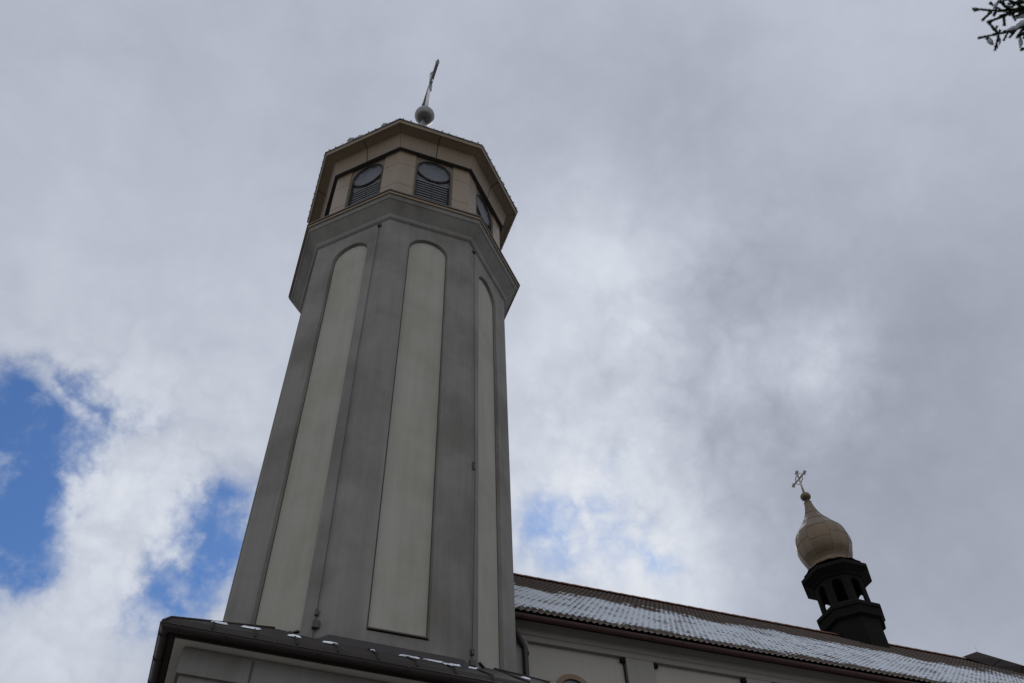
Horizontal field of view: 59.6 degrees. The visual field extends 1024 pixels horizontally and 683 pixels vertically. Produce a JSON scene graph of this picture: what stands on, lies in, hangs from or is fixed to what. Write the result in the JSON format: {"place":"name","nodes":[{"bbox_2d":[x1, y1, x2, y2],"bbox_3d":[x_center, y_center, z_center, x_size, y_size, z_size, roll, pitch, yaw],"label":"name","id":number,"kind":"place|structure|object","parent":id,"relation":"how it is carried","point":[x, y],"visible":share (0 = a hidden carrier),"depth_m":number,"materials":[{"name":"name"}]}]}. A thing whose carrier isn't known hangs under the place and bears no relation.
{"place":"outdoors","nodes":[
{"label":"outdoors","id":0,"kind":"place"},
{"bbox_2d":[0,0,1023,682],"label":"sky","id":1,"kind":"structure","parent":0,"point":[749,244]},
{"bbox_2d":[513,573,1023,682],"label":"church nave","id":2,"kind":"structure","parent":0,"point":[569,633],"depth_m":19.14,"materials":[{"name":"paint"}]},
{"bbox_2d":[556,674,586,682],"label":"window","id":3,"kind":"structure","parent":2,"relation":"in","point":[567,678],"depth_m":17.14,"materials":[{"name":"beige glass"}]},
{"bbox_2d":[792,470,890,648],"bbox_3d":[11.037,7.795,30.923,2.200,8.970,2.200,15,-53,-14],"label":"ridge turret","id":4,"kind":"object","parent":2,"relation":"on","point":[837,579],"visible":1,"depth_m":29.87,"materials":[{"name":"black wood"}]},
{"bbox_2d":[963,651,1023,673],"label":"roof","id":5,"kind":"structure","parent":2,"relation":"attached to","point":[977,656],"depth_m":29.46,"materials":[{"name":"black"}]},
{"label":"ground","id":6,"kind":"structure","parent":0,"visible":0},
{"bbox_2d":[147,616,555,682],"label":"entrance block","id":7,"kind":"structure","parent":6,"relation":"on","point":[191,650],"depth_m":12.07,"materials":[{"name":"paint"}]},
{"bbox_2d":[211,620,530,679],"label":"snow","id":8,"kind":"structure","parent":7,"relation":"on","point":[330,642],"depth_m":13.07,"materials":[{"name":"white snow"}]},
{"bbox_2d":[223,59,519,672],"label":"bell tower","id":9,"kind":"structure","parent":7,"relation":"on","point":[380,512],"depth_m":17.62,"materials":[{"name":"paint"}]},
{"bbox_2d":[346,163,382,206],"bbox_3d":[-3.970,-4.084,24.349,0.996,2.638,0.162,-21,-53,14],"label":"window","id":10,"kind":"structure","parent":9,"relation":"in","point":[366,183],"depth_m":24.66,"materials":[{"name":"grey glass"}]},
{"bbox_2d":[414,161,450,205],"bbox_3d":[-2.173,-4.169,24.345,0.996,2.638,0.162,15,-53,-14],"label":"window","id":11,"kind":"structure","parent":9,"relation":"in","point":[432,180],"depth_m":24.59,"materials":[{"name":"grey glass"}]},
{"bbox_2d":[476,194,491,233],"bbox_3d":[-0.849,-3.248,25.147,0.152,2.638,0.996,-21,-53,14],"label":"window","id":12,"kind":"structure","parent":9,"relation":"in","point":[481,208],"depth_m":25.78,"materials":[{"name":"grey glass"}]},
{"bbox_2d":[972,0,1023,52],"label":"spruce tree","id":13,"kind":"object","parent":6,"relation":"on","point":[1010,10],"visible":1,"depth_m":7.60,"materials":[{"name":"green plant"}]}
]}

